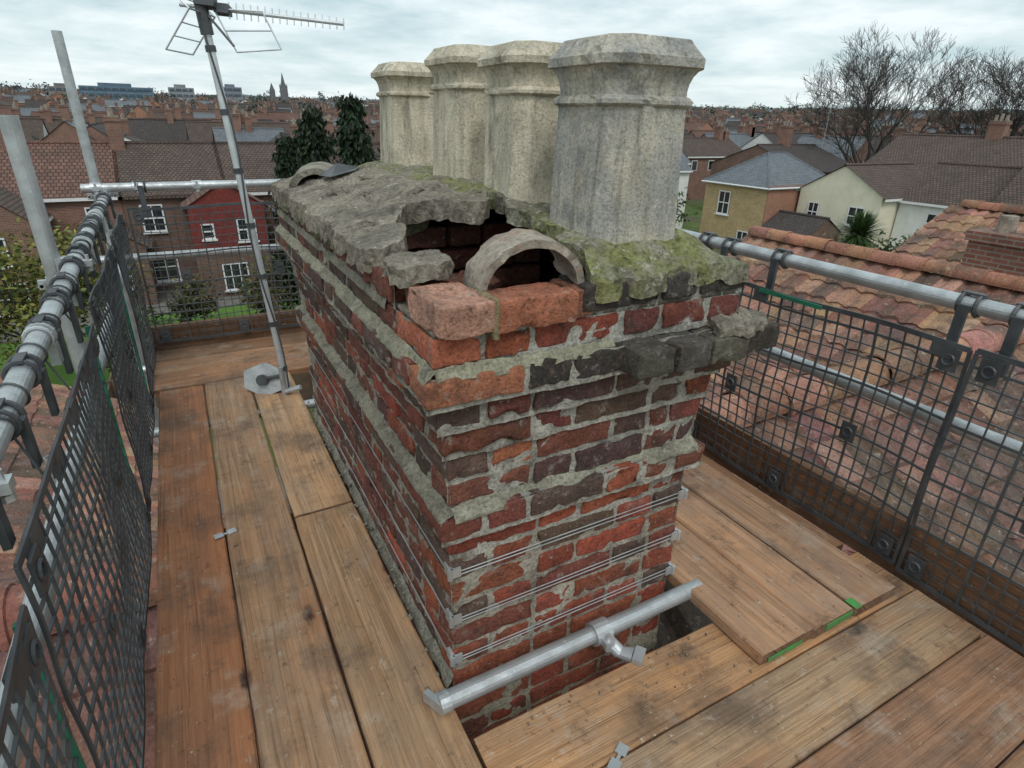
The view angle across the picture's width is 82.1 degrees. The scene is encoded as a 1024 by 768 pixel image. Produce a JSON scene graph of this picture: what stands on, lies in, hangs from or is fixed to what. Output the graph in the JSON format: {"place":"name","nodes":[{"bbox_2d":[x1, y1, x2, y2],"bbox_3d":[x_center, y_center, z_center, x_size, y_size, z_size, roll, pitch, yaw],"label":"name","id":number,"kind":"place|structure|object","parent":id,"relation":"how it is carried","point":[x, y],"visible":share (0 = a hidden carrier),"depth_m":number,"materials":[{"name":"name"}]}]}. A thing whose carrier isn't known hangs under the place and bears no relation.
{"place":"outdoors","nodes":[
{"label":"outdoors","id":0,"kind":"place"},
{"bbox_2d":[44,200,126,287],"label":"walls","id":1,"kind":"structure","parent":0,"point":[71,213],"depth_m":30.64,"materials":[{"name":"brown brick"}]},
{"bbox_2d":[0,141,121,201],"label":"roof","id":2,"kind":"structure","parent":1,"relation":"on","point":[60,169],"depth_m":31.24,"materials":[{"name":"red tile"}]},
{"bbox_2d":[0,114,6,149],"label":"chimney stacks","id":3,"kind":"object","parent":2,"relation":"on","point":[2,145],"visible":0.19,"depth_m":30.81,"materials":[{"name":"brick"}]},
{"bbox_2d":[54,207,100,237],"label":"windows and door","id":4,"kind":"structure","parent":1,"relation":"attached to","point":[86,209],"depth_m":30.79,"materials":[{"name":"white glass"}]},
{"bbox_2d":[0,283,299,512],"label":"paving","id":5,"kind":"structure","parent":0,"point":[89,319],"depth_m":30.66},
{"bbox_2d":[0,205,44,320],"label":"walls","id":6,"kind":"structure","parent":5,"relation":"on","point":[10,223],"depth_m":26.98,"materials":[{"name":"brick"}]},
{"bbox_2d":[0,238,29,317],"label":"windows and door","id":7,"kind":"structure","parent":6,"relation":"attached to","point":[2,243],"depth_m":27.11,"materials":[{"name":"white glass"}]},
{"bbox_2d":[0,186,53,220],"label":"roof","id":8,"kind":"structure","parent":6,"relation":"on","point":[11,201],"depth_m":27.82,"materials":[{"name":"brown tile"}]},
{"bbox_2d":[95,237,158,305],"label":"walls","id":9,"kind":"structure","parent":5,"relation":"on","point":[145,267],"depth_m":30.55,"materials":[{"name":"brown brick"}]},
{"bbox_2d":[95,220,153,248],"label":"roof","id":10,"kind":"structure","parent":9,"relation":"on","point":[139,236],"depth_m":30.89,"materials":[{"name":"brown tile"}]},
{"bbox_2d":[187,188,272,297],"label":"walls","id":11,"kind":"structure","parent":5,"relation":"on","point":[217,196],"depth_m":31.61,"materials":[{"name":"red brick"}]},
{"bbox_2d":[180,174,268,209],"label":"roof","id":12,"kind":"structure","parent":11,"relation":"on","point":[191,199],"depth_m":31.71,"materials":[{"name":"red tile"}]},
{"bbox_2d":[201,219,259,292],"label":"windows and door","id":13,"kind":"structure","parent":11,"relation":"attached to","point":[207,231],"depth_m":32.27,"materials":[{"name":"white glass"}]},
{"bbox_2d":[0,296,300,385],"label":"lawn","id":14,"kind":"structure","parent":0,"point":[69,379],"depth_m":25.09,"materials":[{"name":"green plant"}]},
{"bbox_2d":[0,217,103,370],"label":"shrub","id":15,"kind":"object","parent":14,"relation":"on","point":[19,305],"visible":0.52,"depth_m":19.96,"materials":[{"name":"green plant"}]},
{"bbox_2d":[34,220,162,322],"bbox_3d":[-16.814,-3.676,23.639,4.418,5.512,3.924,15,28,28],"label":"shrub","id":16,"kind":"object","parent":14,"relation":"on","point":[80,279],"visible":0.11,"depth_m":23.43,"materials":[{"name":"green plant"}]},
{"bbox_2d":[163,267,222,322],"bbox_3d":[-14.714,-3.895,27.207,2.520,3.076,2.470,-11,27,-26],"label":"shrub","id":17,"kind":"object","parent":14,"relation":"on","point":[196,299],"visible":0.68,"depth_m":26.90,"materials":[{"name":"green plant"}]},
{"bbox_2d":[232,253,297,313],"bbox_3d":[-11.526,-4.171,27.611,2.972,4.364,3.816,-11,27,-26],"label":"shrub","id":18,"kind":"object","parent":14,"relation":"on","point":[256,285],"visible":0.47,"depth_m":27.13,"materials":[{"name":"green plant"}]},
{"bbox_2d":[268,132,301,308],"bbox_3d":[-10.496,-7.520,28.455,3.141,8.642,3.156,-11,27,-26],"label":"conifer tree","id":19,"kind":"object","parent":14,"relation":"on","point":[284,157],"visible":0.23,"depth_m":27.02,"materials":[{"name":"green plant"}]},
{"bbox_2d":[288,104,336,304],"bbox_3d":[-9.003,-7.850,27.791,4.048,9.850,4.021,10,25,18],"label":"conifer tree","id":20,"kind":"object","parent":14,"relation":"on","point":[312,143],"visible":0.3,"depth_m":25.99,"materials":[{"name":"green plant"}]},
{"bbox_2d":[332,91,380,165],"bbox_3d":[-6.897,-8.109,27.861,4.214,10.355,4.356,-11,27,-26],"label":"conifer tree","id":21,"kind":"object","parent":14,"relation":"on","point":[353,140],"visible":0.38,"depth_m":25.98,"materials":[{"name":"green plant"}]},
{"bbox_2d":[121,198,200,289],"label":"walls","id":22,"kind":"structure","parent":0,"point":[169,202],"depth_m":32.97,"materials":[{"name":"brown brick"}]},
{"bbox_2d":[139,204,182,283],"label":"windows and door","id":23,"kind":"structure","parent":22,"relation":"attached to","point":[163,228],"depth_m":33.18,"materials":[{"name":"white glass"}]},
{"bbox_2d":[112,141,224,199],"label":"roof","id":24,"kind":"structure","parent":22,"relation":"on","point":[160,161],"depth_m":33.52,"materials":[{"name":"brown tile"}]},
{"bbox_2d":[102,106,124,149],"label":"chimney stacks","id":25,"kind":"object","parent":24,"relation":"on","point":[114,130],"visible":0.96,"depth_m":32.81,"materials":[{"name":"brick"}]},
{"bbox_2d":[253,195,277,278],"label":"walls","id":26,"kind":"structure","parent":0,"point":[265,198],"depth_m":35.13,"materials":[{"name":"brown brick"}]},
{"bbox_2d":[212,141,298,194],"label":"roof","id":27,"kind":"structure","parent":26,"relation":"on","point":[255,158],"depth_m":35.50,"materials":[{"name":"brown tile"}]},
{"bbox_2d":[1,100,720,479],"bbox_3d":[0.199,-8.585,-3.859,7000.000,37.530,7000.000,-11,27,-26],"label":"ground","id":28,"kind":"structure","parent":0,"point":[693,224],"depth_m":60.51,"materials":[{"name":"green plant"}]},
{"bbox_2d":[47,83,66,96],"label":"flat roof building","id":29,"kind":"structure","parent":28,"relation":"on","point":[60,87],"depth_m":395.55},
{"bbox_2d":[78,82,154,99],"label":"office block","id":30,"kind":"structure","parent":28,"relation":"on","point":[112,90],"depth_m":353.69,"materials":[{"name":"blue glass"}]},
{"bbox_2d":[84,305,177,371],"bbox_3d":[-12.958,-1.097,20.879,3.212,3.235,3.516,19,30,34],"label":"shrub","id":31,"kind":"object","parent":28,"relation":"on","point":[152,323],"visible":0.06,"depth_m":20.63,"materials":[{"name":"green plant"}]},
{"bbox_2d":[168,84,194,101],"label":"flat roof building","id":32,"kind":"structure","parent":28,"relation":"on","point":[180,91],"depth_m":411.17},
{"bbox_2d":[71,293,313,417],"bbox_3d":[-18.179,0.603,18.213,43.840,1.900,18.000,-11,27,-26],"label":"garden fence","id":33,"kind":"object","parent":28,"relation":"on","point":[304,380],"visible":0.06,"depth_m":20.56,"materials":[{"name":"brown wood"}]},
{"bbox_2d":[224,84,242,101],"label":"flat roof building","id":34,"kind":"structure","parent":28,"relation":"on","point":[232,90],"depth_m":459.01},
{"bbox_2d":[269,83,275,100],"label":"church tower","id":35,"kind":"structure","parent":28,"relation":"on","point":[272,93],"depth_m":510.76,"materials":[{"name":"grey stone"}]},
{"bbox_2d":[279,73,300,101],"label":"church tower","id":36,"kind":"structure","parent":28,"relation":"on","point":[283,90],"depth_m":536.78,"materials":[{"name":"grey stone"}]},
{"bbox_2d":[0,82,1010,113],"bbox_3d":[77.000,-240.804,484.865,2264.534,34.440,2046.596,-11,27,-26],"label":"distant treeline","id":37,"kind":"object","parent":28,"relation":"on","point":[252,98],"visible":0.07,"depth_m":878.90,"materials":[{"name":"green plant"}]},
{"bbox_2d":[0,30,1023,767],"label":"scaffold frame","id":38,"kind":"object","parent":28,"relation":"on","point":[38,340],"visible":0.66,"depth_m":1.90,"materials":[{"name":"silver metal"}]},
{"bbox_2d":[0,604,86,767],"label":"brick guard panel","id":39,"kind":"object","parent":38,"relation":"attached to","point":[26,659],"visible":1,"depth_m":0.82,"materials":[{"name":"grey plastic"}]},
{"bbox_2d":[0,287,151,767],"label":"brick guard panel","id":40,"kind":"object","parent":38,"relation":"attached to","point":[106,438],"visible":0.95,"depth_m":1.26,"materials":[{"name":"grey plastic"}]},
{"bbox_2d":[49,221,154,511],"bbox_3d":[-1.577,-0.102,2.334,0.117,0.931,1.012,-11,27,-26],"label":"brick guard panel","id":41,"kind":"object","parent":38,"relation":"attached to","point":[132,385],"visible":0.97,"depth_m":2.19,"materials":[{"name":"grey plastic"}]},
{"bbox_2d":[82,192,156,399],"bbox_3d":[-2.026,-0.465,3.082,0.117,0.961,0.861,-11,27,-26],"label":"brick guard panel","id":42,"kind":"object","parent":38,"relation":"attached to","point":[121,247],"visible":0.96,"depth_m":3.18,"materials":[{"name":"grey plastic"}]},
{"bbox_2d":[126,180,300,342],"bbox_3d":[-1.731,-0.786,3.686,1.031,0.945,0.158,-11,27,-26],"label":"brick guard panel","id":43,"kind":"object","parent":38,"relation":"attached to","point":[141,214],"visible":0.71,"depth_m":3.59,"materials":[{"name":"grey plastic"}]},
{"bbox_2d":[145,309,1023,767],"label":"scaffold deck","id":44,"kind":"structure","parent":38,"relation":"on","point":[859,659],"depth_m":1.68,"materials":[{"name":"brown wood"}]},
{"bbox_2d":[165,0,344,395],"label":"tv aerial","id":45,"kind":"object","parent":44,"relation":"on","point":[264,378],"visible":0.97,"depth_m":2.61,"materials":[{"name":"metal"}]},
{"bbox_2d":[699,231,717,249],"bbox_3d":[0.567,-0.414,3.056,0.134,0.899,1.161,-11,27,-26],"label":"brick guard panel","id":46,"kind":"object","parent":38,"relation":"attached to","point":[710,234],"visible":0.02,"depth_m":2.48,"materials":[{"name":"grey plastic"}]},
{"bbox_2d":[692,237,988,564],"bbox_3d":[1.080,0.000,2.185,0.145,0.910,0.996,-11,27,-26],"label":"brick guard panel","id":47,"kind":"object","parent":38,"relation":"attached to","point":[948,350],"visible":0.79,"depth_m":2.03,"materials":[{"name":"grey plastic"}]},
{"bbox_2d":[896,302,1023,653],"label":"brick guard panel","id":48,"kind":"object","parent":38,"relation":"attached to","point":[992,368],"visible":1,"depth_m":1.68,"materials":[{"name":"grey plastic"}]},
{"bbox_2d":[1,79,1023,140],"bbox_3d":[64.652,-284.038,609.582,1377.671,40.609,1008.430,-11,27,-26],"label":"distant trees","id":49,"kind":"object","parent":28,"relation":"on","point":[336,98],"visible":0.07,"depth_m":488.61,"materials":[{"name":"green plant"}]},
{"bbox_2d":[676,187,698,226],"bbox_3d":[9.399,-10.456,39.154,6.762,6.266,5.074,-11,27,-26],"label":"shrub","id":50,"kind":"object","parent":28,"relation":"on","point":[682,213],"visible":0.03,"depth_m":38.21,"materials":[{"name":"green plant"}]},
{"bbox_2d":[761,210,839,239],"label":"lean to shed","id":51,"kind":"object","parent":28,"relation":"on","point":[804,224],"visible":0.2,"depth_m":42.63,"materials":[{"name":"tile"}]},
{"bbox_2d":[815,105,830,148],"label":"street lamp","id":52,"kind":"object","parent":28,"relation":"on","point":[826,125],"visible":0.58,"depth_m":63.69,"materials":[{"name":"metal"}]},
{"bbox_2d":[827,210,892,247],"bbox_3d":[17.119,-5.872,29.729,3.244,5.759,3.229,-11,27,-26],"label":"palm tree","id":53,"kind":"object","parent":28,"relation":"on","point":[859,228],"visible":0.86,"depth_m":28.66,"materials":[{"name":"green plant"}]},
{"bbox_2d":[776,21,1003,162],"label":"bare tree","id":54,"kind":"object","parent":28,"relation":"on","point":[866,113],"visible":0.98,"depth_m":60.68,"materials":[{"name":"brown plant"}]},
{"bbox_2d":[870,229,918,251],"bbox_3d":[22.508,-6.715,33.910,6.225,4.469,6.153,-11,27,-26],"label":"shrub","id":55,"kind":"object","parent":28,"relation":"on","point":[886,248],"visible":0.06,"depth_m":33.99,"materials":[{"name":"green plant"}]},
{"bbox_2d":[908,45,1023,135],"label":"bare tree","id":56,"kind":"object","parent":28,"relation":"on","point":[1009,93],"visible":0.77,"depth_m":67.62,"materials":[{"name":"brown plant"}]},
{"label":"walls","id":57,"kind":"object","parent":28,"relation":"on","visible":0},
{"bbox_2d":[44,455,56,484],"bbox_3d":[-5.041,1.294,6.619,0.110,1.100,0.110,-11,27,-26],"label":"vent pipe","id":58,"kind":"object","parent":57,"relation":"attached to","point":[46,460],"visible":0.15,"depth_m":6.42,"materials":[{"name":"metal"}]},
{"bbox_2d":[0,322,1023,767],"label":"pantile roof","id":59,"kind":"structure","parent":57,"relation":"on","point":[680,620],"depth_m":3.46,"materials":[{"name":"ceramic"}]},
{"bbox_2d":[271,160,779,765],"bbox_3d":[-0.205,0.177,2.224,1.034,1.824,2.288,-11,27,-26],"label":"brick chimney","id":60,"kind":"object","parent":59,"relation":"on","point":[507,394],"visible":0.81,"depth_m":1.50,"materials":[{"name":"brick"}]},
{"bbox_2d":[370,61,433,165],"bbox_3d":[-0.410,-1.117,2.469,0.291,0.396,0.290,-11,27,-26],"label":"chimney pot","id":61,"kind":"object","parent":60,"relation":"on","point":[404,94],"visible":0.62,"depth_m":2.36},
{"bbox_2d":[424,44,488,178],"bbox_3d":[-0.121,-0.896,1.980,0.288,0.406,0.287,-11,27,-26],"label":"chimney pot","id":62,"kind":"object","parent":60,"relation":"on","point":[459,86],"visible":0.51,"depth_m":1.87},
{"bbox_2d":[477,40,561,203],"bbox_3d":[0.069,-0.723,1.659,0.287,0.401,0.286,-11,27,-26],"label":"chimney pot","id":63,"kind":"object","parent":60,"relation":"on","point":[522,91],"visible":0.68,"depth_m":1.55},
{"bbox_2d":[548,33,705,244],"bbox_3d":[0.246,-0.550,1.363,0.283,0.426,0.284,-11,27,-26],"label":"chimney pot","id":64,"kind":"object","parent":60,"relation":"on","point":[622,102],"visible":0.98,"depth_m":1.26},
{"bbox_2d":[0,199,1023,572],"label":"wing roofs","id":65,"kind":"structure","parent":57,"relation":"on","point":[932,251],"depth_m":7.37,"materials":[{"name":"tile"}]},
{"bbox_2d":[961,215,1023,276],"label":"neighbour chimney","id":66,"kind":"object","parent":57,"relation":"on","point":[999,248],"visible":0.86,"depth_m":9.14,"materials":[{"name":"brick"}]},
{"bbox_2d":[3,86,1014,112],"bbox_3d":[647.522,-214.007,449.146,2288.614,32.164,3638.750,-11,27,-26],"label":"hills","id":67,"kind":"structure","parent":0,"point":[690,108],"depth_m":1241.72,"materials":[{"name":"grey"}]},
{"bbox_2d":[0,86,1023,199],"bbox_3d":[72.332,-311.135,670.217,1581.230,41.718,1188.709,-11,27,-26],"label":"distant rooftops","id":68,"kind":"object","parent":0,"point":[708,137],"visible":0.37,"depth_m":86.58,"materials":[{"name":"brown tile"}]},
{"bbox_2d":[0,0,1023,109],"label":"sky","id":69,"kind":"structure","parent":0,"point":[760,51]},
{"bbox_2d":[423,579,701,716],"bbox_3d":[0.214,0.742,1.613,0.906,0.091,0.174,-11,27,-26],"label":"scaffold tube","id":70,"kind":"object","parent":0,"point":[601,630],"visible":0.93,"depth_m":1.61,"materials":[{"name":"silver metal"}]},
{"bbox_2d":[675,173,688,227],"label":"walls","id":71,"kind":"structure","parent":0,"point":[683,179],"depth_m":56.28,"materials":[{"name":"white paint"}]},
{"bbox_2d":[680,157,692,172],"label":"roof","id":72,"kind":"structure","parent":71,"relation":"on","point":[685,167],"depth_m":55.52,"materials":[{"name":"tile"}]},
{"bbox_2d":[699,182,805,239],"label":"walls","id":73,"kind":"structure","parent":0,"point":[749,208],"depth_m":46.24,"materials":[{"name":"beige paint"}]},
{"bbox_2d":[715,190,747,241],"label":"windows and door","id":74,"kind":"structure","parent":73,"relation":"attached to","point":[724,198],"depth_m":47.58,"materials":[{"name":"white glass"}]},
{"bbox_2d":[701,152,825,189],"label":"roof","id":75,"kind":"structure","parent":73,"relation":"on","point":[765,171],"depth_m":46.35,"materials":[{"name":"tile"}]},
{"bbox_2d":[710,146,827,175],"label":"walls","id":76,"kind":"structure","parent":0,"point":[722,164],"depth_m":64.02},
{"bbox_2d":[709,144,848,172],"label":"roof","id":77,"kind":"structure","parent":76,"relation":"on","point":[821,160],"depth_m":61.69,"materials":[{"name":"tile"}]},
{"bbox_2d":[778,120,794,146],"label":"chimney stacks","id":78,"kind":"object","parent":77,"relation":"on","point":[785,135],"visible":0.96,"depth_m":62.35,"materials":[{"name":"brick"}]},
{"bbox_2d":[796,167,899,248],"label":"walls","id":79,"kind":"structure","parent":0,"point":[836,194],"depth_m":42.10,"materials":[{"name":"beige paint"}]},
{"bbox_2d":[806,201,865,226],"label":"windows","id":80,"kind":"structure","parent":79,"relation":"attached to","point":[813,208],"depth_m":42.33,"materials":[{"name":"white glass"}]},
{"bbox_2d":[796,162,924,201],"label":"roof","id":81,"kind":"structure","parent":79,"relation":"on","point":[890,182],"depth_m":42.19,"materials":[{"name":"brown tile"}]},
{"bbox_2d":[889,203,945,249],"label":"walls","id":82,"kind":"structure","parent":0,"point":[910,219],"depth_m":40.57,"materials":[{"name":"white paint"}]},
{"bbox_2d":[924,213,937,224],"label":"windows and door","id":83,"kind":"structure","parent":82,"relation":"attached to","point":[930,217],"depth_m":39.38,"materials":[{"name":"white glass"}]},
{"bbox_2d":[897,161,1022,209],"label":"roof","id":84,"kind":"structure","parent":82,"relation":"on","point":[941,184],"depth_m":39.00,"materials":[{"name":"brown tile"}]},
{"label":"walls","id":85,"kind":"object","parent":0,"visible":0},
{"bbox_2d":[327,142,380,164],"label":"roof","id":86,"kind":"structure","parent":85,"relation":"on","point":[375,145],"depth_m":39.16,"materials":[{"name":"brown tile"}]},
{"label":"walls","id":87,"kind":"object","parent":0,"visible":0},
{"bbox_2d":[865,133,1023,173],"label":"roof","id":88,"kind":"structure","parent":87,"relation":"on","point":[925,153],"depth_m":45.51,"materials":[{"name":"brown tile"}]},
{"bbox_2d":[984,113,1012,139],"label":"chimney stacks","id":89,"kind":"object","parent":88,"relation":"on","point":[998,130],"visible":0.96,"depth_m":43.89,"materials":[{"name":"brick"}]},
{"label":"walls","id":90,"kind":"object","parent":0,"visible":0},
{"bbox_2d":[992,167,1023,212],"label":"roof","id":91,"kind":"structure","parent":90,"relation":"on","point":[1012,192],"depth_m":35.34,"materials":[{"name":"brown tile"}]},
{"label":"roof","id":92,"kind":"object","parent":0,"visible":0},
{"bbox_2d":[375,115,379,142],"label":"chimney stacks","id":93,"kind":"object","parent":92,"relation":"on","point":[377,124],"visible":0.13,"depth_m":39.95,"materials":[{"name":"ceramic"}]}
]}

